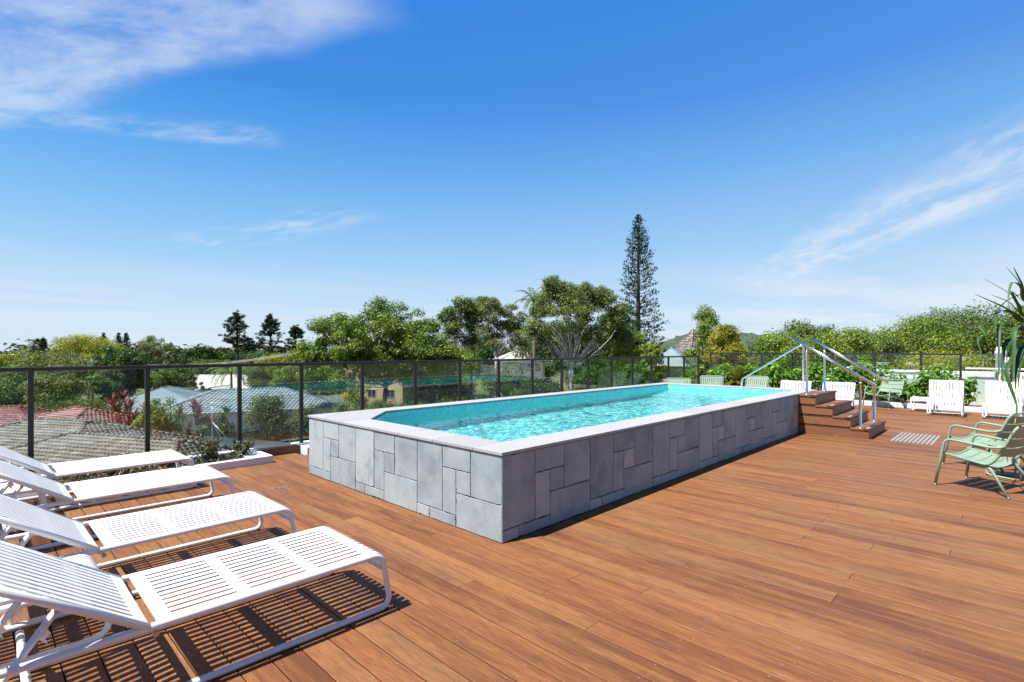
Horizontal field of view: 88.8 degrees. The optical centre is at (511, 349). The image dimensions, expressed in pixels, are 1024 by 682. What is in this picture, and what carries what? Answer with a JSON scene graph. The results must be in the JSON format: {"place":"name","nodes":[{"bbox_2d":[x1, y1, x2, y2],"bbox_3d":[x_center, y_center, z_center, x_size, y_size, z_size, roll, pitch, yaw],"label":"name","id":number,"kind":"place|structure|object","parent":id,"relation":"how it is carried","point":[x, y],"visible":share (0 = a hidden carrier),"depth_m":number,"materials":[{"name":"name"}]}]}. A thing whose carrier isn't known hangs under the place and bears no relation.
{"place":"outdoors","nodes":[
{"label":"outdoors","id":0,"kind":"place"},
{"bbox_2d":[193,374,268,390],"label":"gabled house","id":1,"kind":"structure","parent":0,"point":[206,380],"depth_m":90.89,"materials":[{"name":"white paint"}]},
{"bbox_2d":[1,351,719,437],"bbox_3d":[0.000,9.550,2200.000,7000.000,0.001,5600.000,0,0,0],"label":"ground","id":2,"kind":"structure","parent":0,"point":[480,391],"depth_m":122.95,"materials":[{"name":"green plant"}]},
{"bbox_2d":[0,405,54,424],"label":"tiled house","id":3,"kind":"structure","parent":2,"relation":"on","point":[11,413],"depth_m":44.85,"materials":[{"name":"red tile"}]},
{"bbox_2d":[0,362,61,405],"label":"broadleaf tree","id":4,"kind":"object","parent":2,"relation":"on","point":[9,390],"visible":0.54,"depth_m":60.66,"materials":[{"name":"green plant"}]},
{"bbox_2d":[16,372,91,405],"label":"broadleaf tree","id":5,"kind":"object","parent":2,"relation":"on","point":[50,389],"visible":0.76,"depth_m":59.33,"materials":[{"name":"green plant"}]},
{"bbox_2d":[8,348,99,381],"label":"broadleaf tree","id":6,"kind":"object","parent":2,"relation":"on","point":[53,361],"visible":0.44,"depth_m":85.10,"materials":[{"name":"green plant"}]},
{"bbox_2d":[27,395,123,411],"bbox_3d":[-45.112,6.961,53.955,8.411,5.295,7.224,0,0,12],"label":"shrub","id":7,"kind":"object","parent":2,"relation":"on","point":[67,403],"visible":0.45,"depth_m":53.35,"materials":[{"name":"green plant"}]},
{"bbox_2d":[45,332,125,384],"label":"broadleaf tree","id":8,"kind":"object","parent":2,"relation":"on","point":[86,343],"visible":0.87,"depth_m":125.63,"materials":[{"name":"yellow plant"}]},
{"bbox_2d":[18,406,153,427],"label":"tiled house","id":9,"kind":"structure","parent":2,"relation":"on","point":[84,412],"depth_m":43.85,"materials":[{"name":"red tile"}]},
{"bbox_2d":[0,417,205,447],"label":"tiled house","id":10,"kind":"structure","parent":2,"relation":"on","point":[15,433],"depth_m":35.73,"materials":[{"name":"brown tile"}]},
{"bbox_2d":[85,364,125,403],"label":"broadleaf tree","id":11,"kind":"object","parent":2,"relation":"on","point":[109,384],"visible":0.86,"depth_m":65.27,"materials":[{"name":"green plant"}]},
{"bbox_2d":[0,431,232,479],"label":"tiled house","id":12,"kind":"structure","parent":2,"relation":"on","point":[71,446],"depth_m":28.71,"materials":[{"name":"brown tile"}]},
{"bbox_2d":[87,343,153,396],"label":"broadleaf tree","id":13,"kind":"object","parent":2,"relation":"on","point":[133,380],"visible":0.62,"depth_m":72.59,"materials":[{"name":"green plant"}]},
{"bbox_2d":[105,389,138,413],"bbox_3d":[-37.885,6.542,50.844,3.094,6.082,6.294,0,0,-30],"label":"cordyline","id":14,"kind":"object","parent":2,"relation":"on","point":[119,406],"visible":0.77,"depth_m":49.87,"materials":[{"name":"red plant"}]},
{"bbox_2d":[130,411,165,430],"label":"shrub","id":15,"kind":"object","parent":2,"relation":"on","point":[139,421],"visible":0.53,"depth_m":39.91,"materials":[{"name":"green plant"}]},
{"bbox_2d":[136,334,171,389],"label":"broadleaf tree","id":16,"kind":"object","parent":2,"relation":"on","point":[146,348],"visible":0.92,"depth_m":99.84,"materials":[{"name":"green plant"}]},
{"bbox_2d":[107,385,202,413],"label":"tiled house","id":17,"kind":"structure","parent":2,"relation":"on","point":[178,394],"depth_m":62.33,"materials":[{"name":"grey tile"}]},
{"bbox_2d":[135,396,188,433],"bbox_3d":[-30.122,6.824,44.927,4.238,5.570,3.518,0,0,-32],"label":"shrub","id":18,"kind":"object","parent":2,"relation":"on","point":[171,421],"visible":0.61,"depth_m":44.82,"materials":[{"name":"green plant"}]},
{"bbox_2d":[150,363,198,390],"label":"broadleaf tree","id":19,"kind":"object","parent":2,"relation":"on","point":[174,377],"visible":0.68,"depth_m":82.64,"materials":[{"name":"green plant"}]},
{"bbox_2d":[166,397,217,435],"bbox_3d":[-25.273,6.691,41.911,3.862,5.770,3.112,0,0,10],"label":"cordyline","id":20,"kind":"object","parent":2,"relation":"on","point":[197,406],"visible":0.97,"depth_m":41.78,"materials":[{"name":"red plant"}]},
{"bbox_2d":[180,345,220,364],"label":"broadleaf tree","id":21,"kind":"object","parent":2,"relation":"on","point":[202,353],"visible":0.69,"depth_m":114.75,"materials":[{"name":"green plant"}]},
{"bbox_2d":[187,357,235,373],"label":"broadleaf tree","id":22,"kind":"object","parent":2,"relation":"on","point":[203,370],"visible":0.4,"depth_m":110.59,"materials":[{"name":"green plant"}]},
{"bbox_2d":[190,410,235,436],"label":"hedge shrub","id":23,"kind":"object","parent":2,"relation":"on","point":[223,425],"visible":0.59,"depth_m":45.65,"materials":[{"name":"green plant"}]},
{"bbox_2d":[204,359,255,388],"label":"palm tree","id":24,"kind":"object","parent":2,"relation":"on","point":[233,371],"visible":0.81,"depth_m":77.86,"materials":[{"name":"green plant"}]},
{"bbox_2d":[215,310,260,363],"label":"hoop pine","id":25,"kind":"object","parent":2,"relation":"on","point":[247,343],"visible":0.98,"depth_m":111.36,"materials":[{"name":"green plant"}]},
{"bbox_2d":[155,387,337,433],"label":"tiled house","id":26,"kind":"structure","parent":2,"relation":"on","point":[223,397],"depth_m":62.21,"materials":[{"name":"grey tile"}]},
{"bbox_2d":[204,436,290,448],"bbox_3d":[-21.000,8.175,36.800,9.200,2.750,6.400,0,0,20],"label":"carport","id":27,"kind":"object","parent":2,"relation":"on","point":[259,443],"visible":0.22,"depth_m":38.39,"materials":[{"name":"grey metal"}]},
{"bbox_2d":[242,360,276,387],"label":"broadleaf tree","id":28,"kind":"object","parent":2,"relation":"on","point":[261,378],"visible":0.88,"depth_m":87.18,"materials":[{"name":"green plant"}]},
{"bbox_2d":[242,392,294,441],"bbox_3d":[-22.146,6.685,47.882,5.285,5.838,4.906,0,0,0],"label":"hedge shrub","id":29,"kind":"object","parent":2,"relation":"on","point":[273,424],"visible":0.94,"depth_m":47.34,"materials":[{"name":"green plant"}]},
{"bbox_2d":[255,313,288,354],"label":"hoop pine","id":30,"kind":"object","parent":2,"relation":"on","point":[270,326],"visible":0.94,"depth_m":111.44,"materials":[{"name":"green plant"}]},
{"bbox_2d":[267,366,298,389],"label":"broadleaf tree","id":31,"kind":"object","parent":2,"relation":"on","point":[285,377],"visible":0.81,"depth_m":80.46,"materials":[{"name":"green plant"}]},
{"bbox_2d":[279,324,305,371],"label":"hoop pine","id":32,"kind":"object","parent":2,"relation":"on","point":[295,332],"visible":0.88,"depth_m":109.70,"materials":[{"name":"green plant"}]},
{"bbox_2d":[284,403,324,442],"bbox_3d":[-17.991,7.268,47.153,4.951,5.504,3.821,0,0,0],"label":"hedge shrub","id":33,"kind":"object","parent":2,"relation":"on","point":[294,421],"visible":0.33,"depth_m":46.42,"materials":[{"name":"green plant"}]},
{"bbox_2d":[342,380,371,410],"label":"shrub","id":34,"kind":"object","parent":2,"relation":"on","point":[350,397],"visible":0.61,"depth_m":79.40,"materials":[{"name":"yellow plant"}]},
{"bbox_2d":[284,294,482,403],"bbox_3d":[-15.216,1.545,62.162,23.420,16.295,9.148,0,0,0],"label":"broadleaf tree","id":35,"kind":"object","parent":2,"relation":"on","point":[411,343],"visible":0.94,"depth_m":60.98,"materials":[{"name":"green plant"}]},
{"bbox_2d":[0,338,766,371],"bbox_3d":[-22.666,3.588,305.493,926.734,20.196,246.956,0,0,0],"label":"distant trees","id":36,"kind":"object","parent":2,"relation":"on","point":[167,354],"visible":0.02,"depth_m":203.37,"materials":[{"name":"green plant"}]},
{"bbox_2d":[406,377,476,403],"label":"broadleaf tree","id":37,"kind":"object","parent":2,"relation":"on","point":[444,388],"visible":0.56,"depth_m":64.42,"materials":[{"name":"green plant"}]},
{"bbox_2d":[435,295,492,399],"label":"broadleaf tree","id":38,"kind":"object","parent":2,"relation":"on","point":[454,324],"visible":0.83,"depth_m":74.70,"materials":[{"name":"green plant"}]},
{"bbox_2d":[462,334,516,397],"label":"broadleaf tree","id":39,"kind":"object","parent":2,"relation":"on","point":[485,352],"visible":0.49,"depth_m":94.70,"materials":[{"name":"green plant"}]},
{"bbox_2d":[475,296,531,397],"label":"broadleaf tree","id":40,"kind":"object","parent":2,"relation":"on","point":[497,308],"visible":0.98,"depth_m":67.78,"materials":[{"name":"green plant"}]},
{"bbox_2d":[479,361,530,397],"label":"broadleaf tree","id":41,"kind":"object","parent":2,"relation":"on","point":[513,377],"visible":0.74,"depth_m":58.82,"materials":[{"name":"green plant"}]},
{"bbox_2d":[12,405,1019,680],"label":"terrace base","id":42,"kind":"object","parent":2,"relation":"on","point":[298,453],"depth_m":2.96,"materials":[{"name":"black"}]},
{"bbox_2d":[0,448,272,498],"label":"planter","id":43,"kind":"object","parent":42,"relation":"on","point":[252,457],"visible":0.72,"depth_m":6.87,"materials":[{"name":"white concrete"}]},
{"bbox_2d":[2,448,243,483],"bbox_3d":[-6.754,1.421,4.114,0.573,0.210,8.630,0,0,44],"label":"ground cover","id":44,"kind":"object","parent":43,"relation":"in","point":[227,456],"visible":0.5,"depth_m":6.34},
{"bbox_2d":[195,434,224,461],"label":"succulent","id":45,"kind":"object","parent":43,"relation":"in","point":[206,452],"visible":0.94,"depth_m":6.89,"materials":[{"name":"green plant"}]},
{"bbox_2d":[224,438,255,455],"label":"succulent","id":46,"kind":"object","parent":43,"relation":"in","point":[246,446],"visible":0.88,"depth_m":7.21,"materials":[{"name":"green plant"}]},
{"bbox_2d":[256,444,299,455],"bbox_3d":[-3.485,1.498,7.795,0.178,0.103,0.570,0,0,44],"label":"timber ledge","id":47,"kind":"object","parent":42,"relation":"on","point":[283,449],"visible":0.83,"depth_m":7.75,"materials":[{"name":"brown wood"}]},
{"bbox_2d":[290,440,308,454],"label":"kerb","id":48,"kind":"structure","parent":42,"relation":"on","point":[304,448],"depth_m":7.93,"materials":[{"name":"white concrete"}]},
{"bbox_2d":[0,356,698,470],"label":"glass fence","id":49,"kind":"object","parent":48,"relation":"on","point":[31,370],"visible":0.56,"depth_m":8.12,"materials":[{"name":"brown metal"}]},
{"bbox_2d":[0,405,1023,681],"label":"deck","id":50,"kind":"structure","parent":42,"relation":"on","point":[808,557],"depth_m":3.44,"materials":[{"name":"brown wood"}]},
{"bbox_2d":[0,554,111,669],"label":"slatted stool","id":51,"kind":"object","parent":50,"relation":"on","point":[86,560],"visible":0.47,"depth_m":2.81,"materials":[{"name":"white plastic"}]},
{"bbox_2d":[0,446,196,511],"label":"sun lounger","id":52,"kind":"object","parent":50,"relation":"on","point":[81,467],"visible":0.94,"depth_m":5.44,"materials":[{"name":"white plastic"}]},
{"bbox_2d":[0,460,234,550],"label":"sun lounger","id":53,"kind":"object","parent":50,"relation":"on","point":[83,491],"visible":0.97,"depth_m":4.61,"materials":[{"name":"white plastic"}]},
{"bbox_2d":[0,491,297,626],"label":"sun lounger","id":54,"kind":"object","parent":50,"relation":"on","point":[31,520],"visible":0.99,"depth_m":3.57,"materials":[{"name":"white plastic"}]},
{"bbox_2d":[0,526,391,681],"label":"sun lounger","id":55,"kind":"object","parent":50,"relation":"on","point":[79,585],"visible":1,"depth_m":2.56,"materials":[{"name":"white plastic"}]},
{"bbox_2d":[308,345,817,543],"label":"swimming pool","id":56,"kind":"structure","parent":50,"relation":"on","point":[501,492],"depth_m":5.38,"materials":[{"name":"grey stone"}]},
{"bbox_2d":[385,389,767,441],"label":"water","id":57,"kind":"structure","parent":56,"relation":"in","point":[506,423],"depth_m":7.69,"materials":[{"name":"teal liquid"}]},
{"bbox_2d":[822,382,855,409],"bbox_3d":[7.216,1.142,11.712,0.800,0.814,0.652,0,0,-42],"label":"chair","id":58,"kind":"object","parent":50,"relation":"on","point":[848,393],"visible":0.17,"depth_m":11.81,"materials":[{"name":"white"}]},
{"bbox_2d":[791,336,888,438],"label":"pool steps","id":59,"kind":"structure","parent":50,"relation":"on","point":[824,411],"depth_m":9.66,"materials":[{"name":"wood"}]},
{"bbox_2d":[862,379,905,408],"bbox_3d":[10.058,1.174,14.112,0.729,0.767,0.740,0,0,-19],"label":"armchair","id":60,"kind":"object","parent":50,"relation":"on","point":[896,388],"visible":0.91,"depth_m":14.14,"materials":[{"name":"green metal"}]},
{"bbox_2d":[890,432,939,444],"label":"tactile strips","id":61,"kind":"object","parent":50,"relation":"on","point":[921,439],"visible":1,"depth_m":9.12,"materials":[{"name":"grey rubber"}]},
{"bbox_2d":[927,380,963,416],"bbox_3d":[10.327,1.142,12.460,0.652,0.814,0.800,0,0,42],"label":"chair","id":62,"kind":"object","parent":50,"relation":"on","point":[959,401],"visible":1,"depth_m":12.57,"materials":[{"name":"white"}]},
{"bbox_2d":[933,425,1023,498],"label":"armchair","id":63,"kind":"object","parent":50,"relation":"on","point":[1008,448],"visible":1,"depth_m":5.82,"materials":[{"name":"green metal"}]},
{"bbox_2d":[941,412,1023,472],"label":"armchair","id":64,"kind":"object","parent":50,"relation":"on","point":[1008,426],"visible":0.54,"depth_m":6.77,"materials":[{"name":"green metal"}]},
{"bbox_2d":[975,267,1023,424],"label":"screw pine","id":65,"kind":"object","parent":50,"relation":"on","point":[1016,357],"visible":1,"depth_m":5.53,"materials":[{"name":"green plant"}]},
{"bbox_2d":[982,381,1023,417],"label":"chair","id":66,"kind":"object","parent":50,"relation":"on","point":[987,403],"visible":0.92,"depth_m":11.91,"materials":[{"name":"white"}]},
{"bbox_2d":[983,441,1023,480],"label":"side table","id":67,"kind":"object","parent":50,"relation":"on","point":[993,443],"visible":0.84,"depth_m":6.41,"materials":[{"name":"green"}]},
{"bbox_2d":[709,372,1023,405],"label":"wall","id":68,"kind":"structure","parent":42,"relation":"on","point":[980,398],"depth_m":14.09,"materials":[{"name":"white concrete"}]},
{"bbox_2d":[854,398,1019,414],"bbox_3d":[11.499,1.492,14.056,12.100,0.135,1.500,0,0,44],"label":"garden bed","id":69,"kind":"object","parent":42,"relation":"on","point":[975,408],"visible":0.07,"depth_m":13.58,"materials":[{"name":"white concrete"}]},
{"bbox_2d":[720,365,750,385],"bbox_3d":[7.552,1.039,17.598,1.224,1.124,1.329,0,0,27],"label":"cycad","id":70,"kind":"object","parent":69,"relation":"on","point":[738,374],"visible":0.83,"depth_m":17.40,"materials":[{"name":"green plant"}]},
{"bbox_2d":[761,361,786,387],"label":"hedge shrub","id":71,"kind":"object","parent":69,"relation":"on","point":[775,377],"visible":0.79,"depth_m":16.81,"materials":[{"name":"green plant"}]},
{"bbox_2d":[796,362,830,389],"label":"hedge shrub","id":72,"kind":"object","parent":69,"relation":"on","point":[815,372],"visible":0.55,"depth_m":16.07,"materials":[{"name":"green plant"}]},
{"bbox_2d":[710,352,961,398],"bbox_3d":[9.707,0.787,16.612,6.960,1.385,0.066,0,0,44],"label":"glass fence","id":73,"kind":"object","parent":69,"relation":"on","point":[960,363],"visible":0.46,"depth_m":15.54,"materials":[{"name":"brown metal"}]},
{"bbox_2d":[815,362,858,397],"bbox_3d":[9.765,0.946,15.741,0.921,1.160,0.971,0,0,-37],"label":"hedge shrub","id":74,"kind":"object","parent":69,"relation":"on","point":[838,376],"visible":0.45,"depth_m":15.66,"materials":[{"name":"green plant"}]},
{"bbox_2d":[840,360,877,398],"bbox_3d":[10.172,0.908,15.334,1.108,1.207,0.867,0,0,-32],"label":"hedge shrub","id":75,"kind":"object","parent":69,"relation":"on","point":[859,371],"visible":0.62,"depth_m":15.29,"materials":[{"name":"green plant"}]},
{"bbox_2d":[865,363,894,400],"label":"hedge shrub","id":76,"kind":"object","parent":69,"relation":"on","point":[878,382],"visible":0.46,"depth_m":15.05,"materials":[{"name":"green plant"}]},
{"bbox_2d":[884,372,920,401],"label":"hedge shrub","id":77,"kind":"object","parent":69,"relation":"on","point":[907,392],"visible":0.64,"depth_m":14.49,"materials":[{"name":"green plant"}]},
{"bbox_2d":[910,366,943,403],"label":"hedge shrub","id":78,"kind":"object","parent":69,"relation":"on","point":[921,391],"visible":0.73,"depth_m":14.25,"materials":[{"name":"green plant"}]},
{"bbox_2d":[917,362,959,404],"bbox_3d":[11.613,0.916,14.042,1.010,1.192,0.788,0,0,-14],"label":"hedge shrub","id":79,"kind":"object","parent":69,"relation":"on","point":[938,375],"visible":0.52,"depth_m":13.97,"materials":[{"name":"green plant"}]},
{"bbox_2d":[955,376,980,405],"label":"hedge shrub","id":80,"kind":"object","parent":69,"relation":"on","point":[970,388],"visible":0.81,"depth_m":13.49,"materials":[{"name":"green plant"}]},
{"bbox_2d":[940,371,994,379],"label":"wall","id":81,"kind":"structure","parent":42,"relation":"on","point":[986,375],"depth_m":14.54,"materials":[{"name":"beige paint"}]},
{"bbox_2d":[494,350,548,386],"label":"gabled house","id":82,"kind":"structure","parent":2,"relation":"on","point":[540,369],"depth_m":83.47,"materials":[{"name":"white paint"}]},
{"bbox_2d":[509,375,564,395],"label":"broadleaf tree","id":83,"kind":"object","parent":2,"relation":"on","point":[540,387],"visible":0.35,"depth_m":55.55,"materials":[{"name":"green plant"}]},
{"bbox_2d":[516,320,606,389],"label":"broadleaf tree","id":84,"kind":"object","parent":2,"relation":"on","point":[540,349],"visible":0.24,"depth_m":81.42,"materials":[{"name":"green plant"}]},
{"bbox_2d":[519,274,639,390],"bbox_3d":[7.388,0.709,55.690,13.422,17.905,7.382,0,0,0],"label":"fig tree","id":85,"kind":"object","parent":2,"relation":"on","point":[565,296],"visible":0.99,"depth_m":55.58,"materials":[{"name":"green plant"}]},
{"bbox_2d":[569,362,627,390],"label":"broadleaf tree","id":86,"kind":"object","parent":2,"relation":"on","point":[600,380],"visible":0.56,"depth_m":51.15,"materials":[{"name":"green plant"}]},
{"bbox_2d":[592,303,642,377],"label":"broadleaf tree","id":87,"kind":"object","parent":2,"relation":"on","point":[629,322],"visible":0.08,"depth_m":77.46,"materials":[{"name":"green plant"}]},
{"bbox_2d":[609,327,647,381],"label":"broadleaf tree","id":88,"kind":"object","parent":2,"relation":"on","point":[635,350],"visible":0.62,"depth_m":59.48,"materials":[{"name":"green plant"}]},
{"bbox_2d":[617,359,664,386],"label":"broadleaf tree","id":89,"kind":"object","parent":2,"relation":"on","point":[640,378],"visible":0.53,"depth_m":49.25,"materials":[{"name":"green plant"}]},
{"bbox_2d":[613,214,669,366],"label":"norfolk pine","id":90,"kind":"object","parent":2,"relation":"on","point":[637,280],"visible":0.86,"depth_m":85.57,"materials":[{"name":"green plant"}]},
{"bbox_2d":[640,343,666,382],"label":"broadleaf tree","id":91,"kind":"object","parent":2,"relation":"on","point":[652,349],"visible":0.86,"depth_m":46.77,"materials":[{"name":"green plant"}]},
{"bbox_2d":[677,364,707,383],"bbox_3d":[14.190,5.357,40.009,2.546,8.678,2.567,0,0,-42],"label":"shrub","id":92,"kind":"object","parent":2,"relation":"on","point":[691,374],"visible":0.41,"depth_m":39.47,"materials":[{"name":"green plant"}]},
{"bbox_2d":[680,303,725,373],"bbox_3d":[17.598,2.693,48.053,3.720,13.950,5.033,0,0,0],"label":"broadleaf tree","id":93,"kind":"object","parent":2,"relation":"on","point":[707,321],"visible":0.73,"depth_m":47.44,"materials":[{"name":"green plant"}]},
{"bbox_2d":[702,324,751,369],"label":"broadleaf tree","id":94,"kind":"object","parent":2,"relation":"on","point":[731,339],"visible":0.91,"depth_m":43.16,"materials":[{"name":"yellow plant"}]},
{"bbox_2d":[749,324,822,373],"bbox_3d":[19.311,3.913,36.851,5.065,11.489,4.810,0,0,0],"label":"broadleaf tree","id":95,"kind":"object","parent":2,"relation":"on","point":[774,342],"visible":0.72,"depth_m":36.02,"materials":[{"name":"green plant"}]},
{"bbox_2d":[779,318,841,361],"bbox_3d":[23.163,3.590,41.146,5.792,12.141,5.484,0,0,-24],"label":"broadleaf tree","id":96,"kind":"object","parent":2,"relation":"on","point":[806,328],"visible":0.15,"depth_m":40.42,"materials":[{"name":"green plant"}]},
{"bbox_2d":[799,326,890,374],"bbox_3d":[23.900,3.965,37.862,6.093,11.436,6.008,0,0,0],"label":"broadleaf tree","id":97,"kind":"object","parent":2,"relation":"on","point":[862,342],"visible":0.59,"depth_m":36.92,"materials":[{"name":"green plant"}]},
{"bbox_2d":[871,334,920,369],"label":"broadleaf tree","id":98,"kind":"object","parent":2,"relation":"on","point":[891,342],"visible":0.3,"depth_m":41.72,"materials":[{"name":"green plant"}]},
{"bbox_2d":[872,312,977,363],"bbox_3d":[34.035,3.211,43.968,7.997,12.890,7.566,0,0,31],"label":"broadleaf tree","id":99,"kind":"object","parent":2,"relation":"on","point":[936,339],"visible":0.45,"depth_m":42.56,"materials":[{"name":"green plant"}]},
{"bbox_2d":[889,345,995,371],"bbox_3d":[29.107,4.674,35.867,6.044,9.984,6.385,0,0,0],"label":"broadleaf tree","id":100,"kind":"object","parent":2,"relation":"on","point":[928,362],"visible":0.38,"depth_m":34.85,"materials":[{"name":"green plant"}]},
{"bbox_2d":[904,299,1023,371],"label":"broadleaf tree","id":101,"kind":"object","parent":2,"relation":"on","point":[961,318],"visible":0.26,"depth_m":44.47,"materials":[{"name":"green plant"}]},
{"bbox_2d":[963,302,1023,371],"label":"broadleaf tree","id":102,"kind":"object","parent":2,"relation":"on","point":[1013,321],"visible":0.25,"depth_m":43.01,"materials":[{"name":"green plant"}]},
{"bbox_2d":[339,352,423,404],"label":"apartment block","id":103,"kind":"structure","parent":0,"point":[397,391],"depth_m":92.27,"materials":[{"name":"yellow paint"}]},
{"bbox_2d":[0,0,1023,350],"label":"sky","id":104,"kind":"structure","parent":0,"point":[169,169],"materials":[{"name":"blue"}]},
{"bbox_2d":[645,347,695,382],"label":"gabled house","id":105,"kind":"structure","parent":0,"point":[676,366],"depth_m":50.33,"materials":[{"name":"white metal"}]},
{"bbox_2d":[608,332,761,351],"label":"hills","id":106,"kind":"structure","parent":0,"point":[677,340],"depth_m":720.65,"materials":[{"name":"green plant"}]},
{"bbox_2d":[676,328,718,373],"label":"tower","id":107,"kind":"structure","parent":0,"point":[687,341],"depth_m":72.28,"materials":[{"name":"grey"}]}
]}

